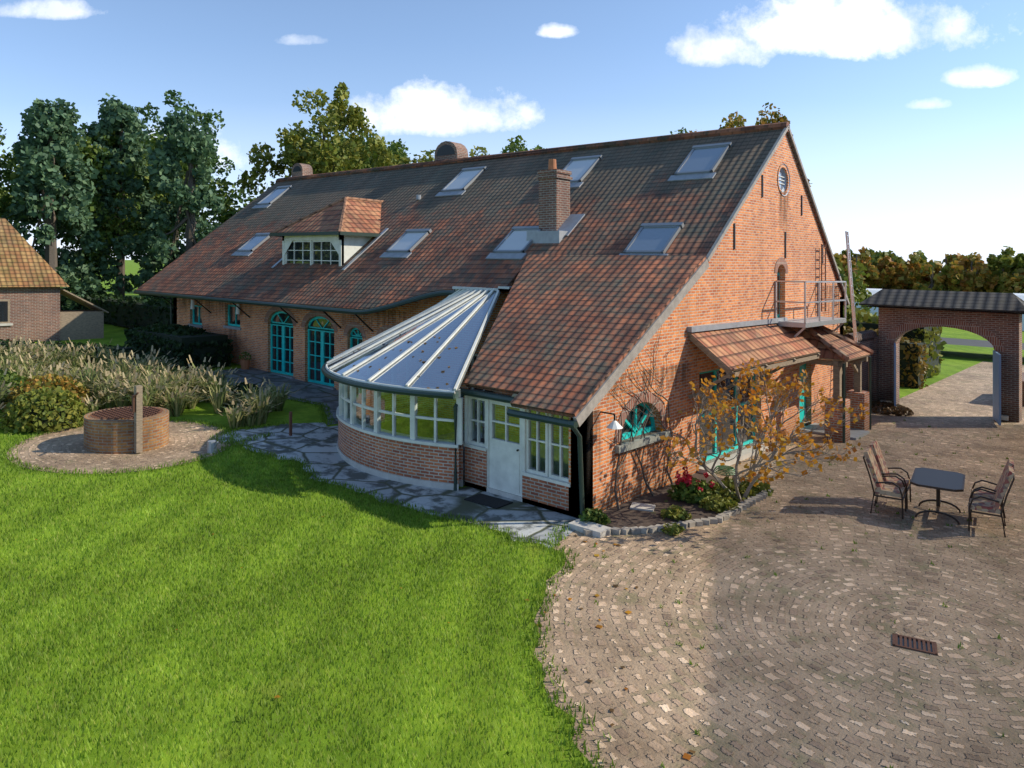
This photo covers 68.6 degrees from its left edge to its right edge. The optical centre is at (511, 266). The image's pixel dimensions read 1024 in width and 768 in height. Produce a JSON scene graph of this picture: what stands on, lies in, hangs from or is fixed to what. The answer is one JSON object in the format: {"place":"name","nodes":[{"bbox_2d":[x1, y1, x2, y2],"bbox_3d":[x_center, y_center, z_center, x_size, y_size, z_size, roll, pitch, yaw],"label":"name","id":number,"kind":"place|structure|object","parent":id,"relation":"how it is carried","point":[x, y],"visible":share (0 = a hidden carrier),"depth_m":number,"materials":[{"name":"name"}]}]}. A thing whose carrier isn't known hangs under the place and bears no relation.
{"place":"outdoors","nodes":[
{"label":"outdoors","id":0,"kind":"place"},
{"bbox_2d":[218,422,578,547],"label":"flagstone path","id":1,"kind":"structure","parent":0,"point":[315,444],"depth_m":15.64,"materials":[{"name":"grey stone"}]},
{"bbox_2d":[289,411,291,435],"bbox_3d":[-5.834,4.202,19.765,0.060,0.752,0.060,0,0,41],"label":"marker post","id":2,"kind":"object","parent":1,"relation":"on","point":[290,423],"visible":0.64,"depth_m":19.75,"materials":[{"name":"black metal"}]},
{"bbox_2d":[464,493,512,508],"bbox_3d":[-0.470,4.665,14.931,0.850,0.040,0.500,0,0,38],"label":"door mat","id":3,"kind":"object","parent":1,"relation":"on","point":[488,501],"depth_m":14.90,"materials":[{"name":"black rubber"}]},
{"bbox_2d":[0,259,1023,767],"bbox_3d":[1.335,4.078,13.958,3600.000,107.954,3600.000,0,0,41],"label":"ground","id":4,"kind":"structure","parent":0,"point":[960,357],"depth_m":9.62,"materials":[{"name":"green plant"}]},
{"bbox_2d":[0,122,15,221],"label":"tree","id":5,"kind":"object","parent":4,"relation":"on","point":[2,137],"visible":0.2,"depth_m":57.50,"materials":[{"name":"green plant"}]},
{"bbox_2d":[0,369,30,406],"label":"green shrub","id":6,"kind":"object","parent":4,"relation":"on","point":[9,377],"visible":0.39,"depth_m":21.78,"materials":[{"name":"green plant"}]},
{"bbox_2d":[0,385,90,432],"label":"yellow shrub","id":7,"kind":"object","parent":4,"relation":"on","point":[54,408],"visible":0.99,"depth_m":19.15,"materials":[{"name":"green plant"}]},
{"bbox_2d":[2,374,94,411],"bbox_3d":[-13.060,3.561,21.169,2.252,1.099,2.243,0,0,41],"label":"yellow shrub","id":8,"kind":"object","parent":4,"relation":"on","point":[65,384],"visible":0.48,"depth_m":20.97,"materials":[{"name":"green plant"}]},
{"bbox_2d":[1,98,105,309],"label":"tree","id":9,"kind":"object","parent":4,"relation":"on","point":[41,121],"depth_m":43.32,"materials":[{"name":"green plant"}]},
{"bbox_2d":[0,218,108,341],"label":"outbuilding","id":10,"kind":"structure","parent":4,"relation":"on","point":[32,281],"depth_m":34.01,"materials":[{"name":"brick"}]},
{"bbox_2d":[0,339,139,361],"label":"hedge","id":11,"kind":"object","parent":4,"relation":"on","point":[127,349],"visible":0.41,"depth_m":29.32,"materials":[{"name":"green plant"}]},
{"bbox_2d":[49,344,92,364],"bbox_3d":[-16.358,3.330,27.728,1.842,0.949,1.826,0,0,41],"label":"dark shrub","id":12,"kind":"object","parent":4,"relation":"on","point":[75,346],"visible":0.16,"depth_m":27.66,"materials":[{"name":"green plant"}]},
{"bbox_2d":[0,122,152,284],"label":"tree","id":13,"kind":"object","parent":4,"relation":"on","point":[108,225],"depth_m":47.99,"materials":[{"name":"green plant"}]},
{"bbox_2d":[60,291,172,328],"bbox_3d":[-22.162,2.423,41.806,16.206,1.955,1.245,0,0,41],"label":"hedge","id":14,"kind":"object","parent":4,"relation":"on","point":[131,312],"visible":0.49,"depth_m":39.60,"materials":[{"name":"green plant"}]},
{"bbox_2d":[69,93,164,300],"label":"tree","id":15,"kind":"object","parent":4,"relation":"on","point":[115,114],"depth_m":48.57,"materials":[{"name":"green plant"}]},
{"bbox_2d":[7,420,230,473],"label":"well cobbles","id":16,"kind":"object","parent":4,"relation":"on","point":[65,450],"visible":0.71,"depth_m":17.48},
{"bbox_2d":[84,385,168,453],"bbox_3d":[-9.236,3.620,18.178,2.268,1.658,1.860,0,0,41],"label":"well","id":17,"kind":"object","parent":4,"relation":"on","point":[137,427],"visible":0.93,"depth_m":17.54,"materials":[{"name":"brick"}]},
{"bbox_2d":[0,335,294,428],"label":"ornamental grasses","id":18,"kind":"object","parent":4,"relation":"on","point":[112,380],"visible":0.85,"depth_m":22.83,"materials":[{"name":"green plant"}]},
{"bbox_2d":[131,351,176,369],"bbox_3d":[-13.064,3.530,27.265,1.659,0.901,1.651,0,0,41],"label":"dark shrub","id":19,"kind":"object","parent":4,"relation":"on","point":[160,354],"visible":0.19,"depth_m":27.21,"materials":[{"name":"green plant"}]},
{"bbox_2d":[113,131,240,245],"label":"tree","id":20,"kind":"object","parent":4,"relation":"on","point":[226,214],"depth_m":57.03,"materials":[{"name":"green plant"}]},
{"bbox_2d":[124,324,233,369],"bbox_3d":[-13.698,3.203,30.666,5.208,1.688,2.316,0,0,41],"label":"shrub","id":21,"kind":"object","parent":4,"relation":"on","point":[180,343],"depth_m":29.47,"materials":[{"name":"green plant"}]},
{"bbox_2d":[133,107,225,304],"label":"tree","id":22,"kind":"object","parent":4,"relation":"on","point":[184,144],"depth_m":47.11,"materials":[{"name":"green plant"}]},
{"bbox_2d":[168,366,197,381],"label":"dark shrub","id":23,"kind":"object","parent":4,"relation":"on","point":[175,369],"visible":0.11,"depth_m":24.69,"materials":[{"name":"green plant"}]},
{"bbox_2d":[136,90,245,248],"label":"tree","id":24,"kind":"object","parent":4,"relation":"on","point":[214,162],"depth_m":65.53,"materials":[{"name":"green plant"}]},
{"bbox_2d":[225,381,258,407],"bbox_3d":[-8.218,3.915,23.074,1.300,0.776,1.281,0,0,41],"label":"dark shrub","id":25,"kind":"object","parent":4,"relation":"on","point":[241,385],"visible":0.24,"depth_m":22.87,"materials":[{"name":"green plant"}]},
{"bbox_2d":[240,197,255,209],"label":"tree","id":26,"kind":"object","parent":4,"relation":"on","point":[250,199],"depth_m":47.98,"materials":[{"name":"green plant"}]},
{"bbox_2d":[213,367,357,424],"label":"terrace","id":27,"kind":"structure","parent":4,"relation":"on","point":[304,390],"depth_m":26.33,"materials":[{"name":"grey stone"}]},
{"bbox_2d":[0,385,616,767],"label":"lawn fringe","id":28,"kind":"object","parent":4,"relation":"on","point":[323,407],"visible":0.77,"depth_m":13.71,"materials":[{"name":"green plant"}]},
{"bbox_2d":[236,82,388,201],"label":"tall tree","id":29,"kind":"object","parent":4,"relation":"on","point":[325,156],"depth_m":53.99,"materials":[{"name":"green plant"}]},
{"bbox_2d":[307,132,348,148],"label":"tree","id":30,"kind":"object","parent":4,"relation":"on","point":[313,135],"depth_m":79.63,"materials":[{"name":"green plant"}]},
{"bbox_2d":[331,130,410,168],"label":"tree","id":31,"kind":"object","parent":4,"relation":"on","point":[394,147],"depth_m":66.46,"materials":[{"name":"green plant"}]},
{"bbox_2d":[173,281,568,440],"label":"front wall","id":32,"kind":"structure","parent":4,"relation":"on","point":[252,336],"depth_m":27.45,"materials":[{"name":"brick"}]},
{"bbox_2d":[190,300,239,313],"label":"wall lanterns","id":33,"kind":"object","parent":32,"relation":"attached to","point":[193,307],"depth_m":30.20,"materials":[{"name":"white"}]},
{"bbox_2d":[188,305,493,426],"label":"front windows","id":34,"kind":"structure","parent":32,"relation":"attached to","point":[320,341],"depth_m":27.45,"materials":[{"name":"teal paint"}]},
{"bbox_2d":[133,290,584,514],"bbox_3d":[-6.596,2.342,24.512,3.730,4.776,26.660,0,0,-41],"label":"rain gutter","id":35,"kind":"object","parent":32,"relation":"attached to","point":[572,425],"visible":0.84,"depth_m":21.69,"materials":[{"name":"grey"}]},
{"bbox_2d":[136,129,847,417],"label":"roof","id":36,"kind":"structure","parent":32,"relation":"on","point":[585,304],"depth_m":22.09,"materials":[{"name":"tile"}]},
{"bbox_2d":[270,197,388,269],"bbox_3d":[-6.280,-1.163,28.520,4.580,2.979,3.934,0,0,41],"label":"dormer","id":37,"kind":"object","parent":36,"relation":"on","point":[341,232],"visible":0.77,"depth_m":27.31,"materials":[{"name":"orange tile"}]},
{"bbox_2d":[291,141,584,242],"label":"chimneys","id":38,"kind":"object","parent":36,"relation":"on","point":[558,222],"visible":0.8,"depth_m":21.95,"materials":[{"name":"brick"}]},
{"bbox_2d":[231,142,731,259],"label":"skylights","id":39,"kind":"object","parent":36,"relation":"on","point":[700,162],"visible":0.98,"depth_m":22.18,"materials":[{"name":"grey"}]},
{"bbox_2d":[276,122,849,426],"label":"roof trim","id":40,"kind":"structure","parent":36,"relation":"on","point":[584,413],"depth_m":21.81,"materials":[{"name":"tile"}]},
{"bbox_2d":[336,383,462,490],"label":"conservatory wall","id":41,"kind":"structure","parent":4,"relation":"on","point":[366,443],"depth_m":16.36,"materials":[{"name":"brick"}]},
{"bbox_2d":[321,287,500,398],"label":"conservatory roof","id":42,"kind":"structure","parent":41,"relation":"on","point":[459,318],"depth_m":17.60,"materials":[{"name":"clear glass"}]},
{"bbox_2d":[340,335,457,387],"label":"roof leaf litter","id":43,"kind":"object","parent":42,"relation":"on","point":[401,349],"visible":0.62,"depth_m":17.37,"materials":[{"name":"brown plant"}]},
{"bbox_2d":[369,146,489,167],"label":"tall tree","id":44,"kind":"object","parent":4,"relation":"on","point":[385,155],"visible":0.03,"depth_m":54.56,"materials":[{"name":"green plant"}]},
{"bbox_2d":[428,427,540,484],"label":"conservatory floor","id":45,"kind":"structure","parent":4,"relation":"on","point":[499,435],"depth_m":20.27,"materials":[{"name":"grey tile"}]},
{"bbox_2d":[173,298,842,333],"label":"house walls","id":46,"kind":"structure","parent":4,"relation":"on","point":[175,305],"depth_m":34.13,"materials":[{"name":"brick"}]},
{"bbox_2d":[499,135,544,152],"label":"tree","id":47,"kind":"object","parent":4,"relation":"on","point":[513,146],"depth_m":62.71,"materials":[{"name":"green plant"}]},
{"bbox_2d":[264,257,787,442],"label":"brick arches","id":48,"kind":"structure","parent":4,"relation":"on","point":[631,404],"depth_m":21.08,"materials":[{"name":"brick"}]},
{"bbox_2d":[463,389,592,517],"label":"house facade","id":49,"kind":"structure","parent":4,"relation":"on","point":[496,466],"depth_m":15.06,"materials":[{"name":"wood"}]},
{"bbox_2d":[532,436,568,477],"bbox_3d":[1.579,4.342,16.793,2.650,0.820,4.000,0,0,41],"label":"extension interior","id":50,"kind":"object","parent":4,"relation":"on","point":[556,459],"depth_m":16.30,"materials":[{"name":"green paint"}]},
{"bbox_2d":[600,472,749,527],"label":"flower bed soil","id":51,"kind":"structure","parent":4,"relation":"on","point":[625,515],"depth_m":14.48,"materials":[{"name":"brown soil"}]},
{"bbox_2d":[605,326,676,509],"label":"wall vines","id":52,"kind":"object","parent":51,"relation":"on","point":[644,479],"depth_m":15.43,"materials":[{"name":"brown plant"}]},
{"bbox_2d":[577,466,773,535],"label":"bed plants","id":53,"kind":"object","parent":51,"relation":"on","point":[713,494],"visible":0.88,"depth_m":15.03,"materials":[{"name":"green plant"}]},
{"bbox_2d":[649,355,873,499],"bbox_3d":[4.492,3.335,15.240,4.405,2.983,4.723,0,0,41],"label":"courtyard tree","id":54,"kind":"object","parent":51,"relation":"on","point":[726,405],"depth_m":14.99,"materials":[{"name":"plant"}]},
{"bbox_2d":[670,127,687,134],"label":"tree","id":55,"kind":"object","parent":4,"relation":"on","point":[680,131],"depth_m":69.76,"materials":[{"name":"green plant"}]},
{"bbox_2d":[689,102,811,186],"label":"tree","id":56,"kind":"object","parent":4,"relation":"on","point":[739,121],"visible":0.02,"depth_m":61.67,"materials":[{"name":"green plant"}]},
{"bbox_2d":[534,361,1023,767],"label":"courtyard cobbles","id":57,"kind":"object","parent":4,"relation":"on","point":[807,664],"visible":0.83,"depth_m":10.11,"materials":[{"name":"grey stone"}]},
{"bbox_2d":[207,351,767,480],"bbox_3d":[-4.470,4.069,20.420,20.816,1.499,7.482,0,0,37],"label":"yard clutter","id":58,"kind":"object","parent":57,"relation":"on","point":[212,444],"visible":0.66,"depth_m":17.81,"materials":[{"name":"brown"}]},
{"bbox_2d":[237,416,1008,767],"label":"fallen leaves","id":59,"kind":"object","parent":57,"relation":"on","point":[685,756],"visible":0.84,"depth_m":10.57,"materials":[{"name":"orange plant"}]},
{"bbox_2d":[568,481,772,537],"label":"bed kerb","id":60,"kind":"structure","parent":57,"relation":"on","point":[586,528],"depth_m":13.65,"materials":[{"name":"stone"}]},
{"bbox_2d":[800,357,870,442],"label":"porch piers","id":61,"kind":"structure","parent":57,"relation":"on","point":[858,429],"depth_m":21.89,"materials":[{"name":"brick"}]},
{"bbox_2d":[687,317,873,399],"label":"porches","id":62,"kind":"object","parent":61,"relation":"on","point":[724,346],"visible":0.84,"depth_m":19.38,"materials":[{"name":"orange tile"}]},
{"bbox_2d":[845,231,857,341],"bbox_3d":[11.264,1.887,24.672,0.347,6.114,0.927,0,0,-21],"label":"wooden pole","id":63,"kind":"object","parent":57,"relation":"on","point":[851,286],"visible":0.56,"depth_m":24.77,"materials":[{"name":"grey wood"}]},
{"bbox_2d":[863,447,906,518],"bbox_3d":[7.375,4.257,14.842,0.717,1.214,0.592,0,0,33],"label":"patio chair","id":64,"kind":"object","parent":57,"relation":"on","point":[882,488],"visible":1,"depth_m":14.74,"materials":[{"name":"brown fabric"}]},
{"bbox_2d":[869,440,910,508],"bbox_3d":[7.800,4.266,15.474,0.717,1.214,0.592,0,0,34],"label":"patio chair","id":65,"kind":"object","parent":57,"relation":"on","point":[878,455],"visible":0.71,"depth_m":15.41,"materials":[{"name":"brown fabric"}]},
{"bbox_2d":[871,401,913,415],"bbox_3d":[12.705,4.806,25.675,1.894,0.376,1.500,0,0,41],"label":"shrub","id":66,"kind":"object","parent":57,"relation":"on","point":[899,410],"visible":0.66,"depth_m":25.18,"materials":[{"name":"brown plant"}]},
{"bbox_2d":[892,633,937,655],"bbox_3d":[5.111,4.794,9.523,0.500,0.031,0.340,0,0,27],"label":"drain grate","id":67,"kind":"object","parent":57,"relation":"on","point":[914,644],"visible":1,"depth_m":9.52,"materials":[{"name":"orange metal"}]},
{"bbox_2d":[910,467,964,524],"bbox_3d":[8.332,4.496,14.660,0.880,0.751,1.480,0,0,32],"label":"patio table","id":68,"kind":"object","parent":57,"relation":"on","point":[939,480],"visible":1,"depth_m":14.57,"materials":[{"name":"grey metal"}]},
{"bbox_2d":[968,465,1014,536],"bbox_3d":[8.858,4.293,13.877,0.717,1.204,0.592,0,0,32],"label":"patio chair","id":69,"kind":"object","parent":57,"relation":"on","point":[994,504],"visible":1,"depth_m":13.70,"materials":[{"name":"brown"}]},
{"bbox_2d":[970,458,1014,525],"bbox_3d":[9.271,4.302,14.489,0.717,1.204,0.592,0,0,33],"label":"patio chair","id":70,"kind":"object","parent":57,"relation":"on","point":[1010,461],"visible":0.53,"depth_m":14.43,"materials":[{"name":"brown"}]},
{"bbox_2d":[1022,373,1023,405],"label":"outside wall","id":71,"kind":"structure","parent":57,"relation":"on","point":[1022,389],"depth_m":27.40,"materials":[{"name":"brick"}]},
{"bbox_2d":[833,252,846,261],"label":"tree","id":72,"kind":"object","parent":4,"relation":"on","point":[841,257],"visible":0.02,"depth_m":109.64,"materials":[{"name":"green plant"}]},
{"bbox_2d":[843,290,855,308],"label":"tree","id":73,"kind":"object","parent":4,"relation":"on","point":[848,294],"visible":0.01,"depth_m":46.71,"materials":[{"name":"green plant"}]},
{"bbox_2d":[841,249,858,261],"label":"tree","id":74,"kind":"object","parent":4,"relation":"on","point":[851,253],"visible":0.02,"depth_m":118.06,"materials":[{"name":"green plant"}]},
{"bbox_2d":[835,258,875,311],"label":"tree","id":75,"kind":"object","parent":4,"relation":"on","point":[861,288],"depth_m":59.76,"materials":[{"name":"green plant"}]},
{"bbox_2d":[843,330,878,405],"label":"courtyard wall","id":76,"kind":"structure","parent":4,"relation":"on","point":[869,339],"depth_m":26.30,"materials":[{"name":"brick"}]},
{"bbox_2d":[841,246,894,288],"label":"tree","id":77,"kind":"object","parent":4,"relation":"on","point":[885,275],"depth_m":105.26,"materials":[{"name":"green plant"}]},
{"bbox_2d":[853,247,896,260],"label":"tree","id":78,"kind":"object","parent":4,"relation":"on","point":[882,254],"visible":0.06,"depth_m":116.91,"materials":[{"name":"green plant"}]},
{"bbox_2d":[843,326,928,388],"bbox_3d":[14.732,3.881,33.467,6.834,2.523,1.450,0,0,41],"label":"beech hedge","id":79,"kind":"object","parent":4,"relation":"on","point":[913,366],"visible":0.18,"depth_m":31.27,"materials":[{"name":"green plant"}]},
{"bbox_2d":[862,259,919,289],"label":"tree","id":80,"kind":"object","parent":4,"relation":"on","point":[898,267],"depth_m":105.74,"materials":[{"name":"green plant"}]},
{"bbox_2d":[843,307,946,379],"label":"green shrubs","id":81,"kind":"object","parent":4,"relation":"on","point":[930,337],"visible":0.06,"depth_m":34.94,"materials":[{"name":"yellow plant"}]},
{"bbox_2d":[863,250,927,266],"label":"tree","id":82,"kind":"object","parent":4,"relation":"on","point":[923,259],"depth_m":110.13,"materials":[{"name":"green plant"}]},
{"bbox_2d":[886,258,935,289],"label":"tree","id":83,"kind":"object","parent":4,"relation":"on","point":[905,280],"visible":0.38,"depth_m":104.06,"materials":[{"name":"green plant"}]},
{"bbox_2d":[907,252,967,290],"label":"tree","id":84,"kind":"object","parent":4,"relation":"on","point":[947,277],"depth_m":99.05,"materials":[{"name":"green plant"}]},
{"bbox_2d":[854,288,1023,330],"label":"polytunnel","id":85,"kind":"structure","parent":4,"relation":"on","point":[874,291],"depth_m":73.89,"materials":[{"name":"white plastic"}]},
{"bbox_2d":[880,343,1008,424],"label":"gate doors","id":86,"kind":"structure","parent":4,"relation":"on","point":[998,417],"depth_m":24.04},
{"bbox_2d":[941,252,982,271],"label":"tree","id":87,"kind":"object","parent":4,"relation":"on","point":[951,257],"depth_m":104.92,"materials":[{"name":"green plant"}]},
{"bbox_2d":[953,254,999,291],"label":"tree","id":88,"kind":"object","parent":4,"relation":"on","point":[978,280],"depth_m":97.89,"materials":[{"name":"green plant"}]},
{"bbox_2d":[977,246,1023,292],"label":"tree","id":89,"kind":"object","parent":4,"relation":"on","point":[1006,261],"depth_m":97.68,"materials":[{"name":"green plant"}]},
{"bbox_2d":[998,272,1023,292],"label":"tree","id":90,"kind":"object","parent":4,"relation":"on","point":[1014,283],"visible":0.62,"depth_m":92.85,"materials":[{"name":"green plant"}]},
{"bbox_2d":[1017,268,1023,275],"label":"tree","id":91,"kind":"object","parent":4,"relation":"on","point":[1020,270],"visible":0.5,"depth_m":95.32,"materials":[{"name":"green plant"}]},
{"bbox_2d":[0,0,1023,265],"label":"sky","id":92,"kind":"structure","parent":0,"point":[906,117],"materials":[{"name":"blue"}]},
{"bbox_2d":[569,134,842,517],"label":"gable wall","id":93,"kind":"structure","parent":0,"point":[737,284],"depth_m":18.64,"materials":[{"name":"brick"}]},
{"bbox_2d":[600,164,825,474],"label":"gable fittings","id":94,"kind":"object","parent":93,"relation":"attached to","point":[637,442],"visible":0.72,"depth_m":18.45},
{"bbox_2d":[775,280,845,336],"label":"balcony","id":95,"kind":"structure","parent":93,"relation":"attached to","point":[804,323],"depth_m":21.10,"materials":[{"name":"metal"}]},
{"bbox_2d":[878,306,1021,422],"bbox_3d":[15.005,3.265,25.858,4.220,3.777,0.700,0,0,41],"label":"gateway","id":96,"kind":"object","parent":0,"point":[1005,328],"depth_m":24.90,"materials":[{"name":"brown brick"}]},
{"bbox_2d":[859,289,1023,313],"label":"gate roof","id":97,"kind":"structure","parent":96,"relation":"on","point":[976,301],"depth_m":25.39,"materials":[{"name":"black tile"}]},
{"bbox_2d":[886,318,1004,351],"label":"brick arch","id":98,"kind":"structure","parent":96,"relation":"attached to","point":[990,337],"depth_m":25.55,"materials":[{"name":"brown brick"}]},
{"bbox_2d":[941,337,1023,349],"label":"road","id":99,"kind":"structure","parent":0,"point":[969,342],"depth_m":44.45,"materials":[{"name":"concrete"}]}
]}

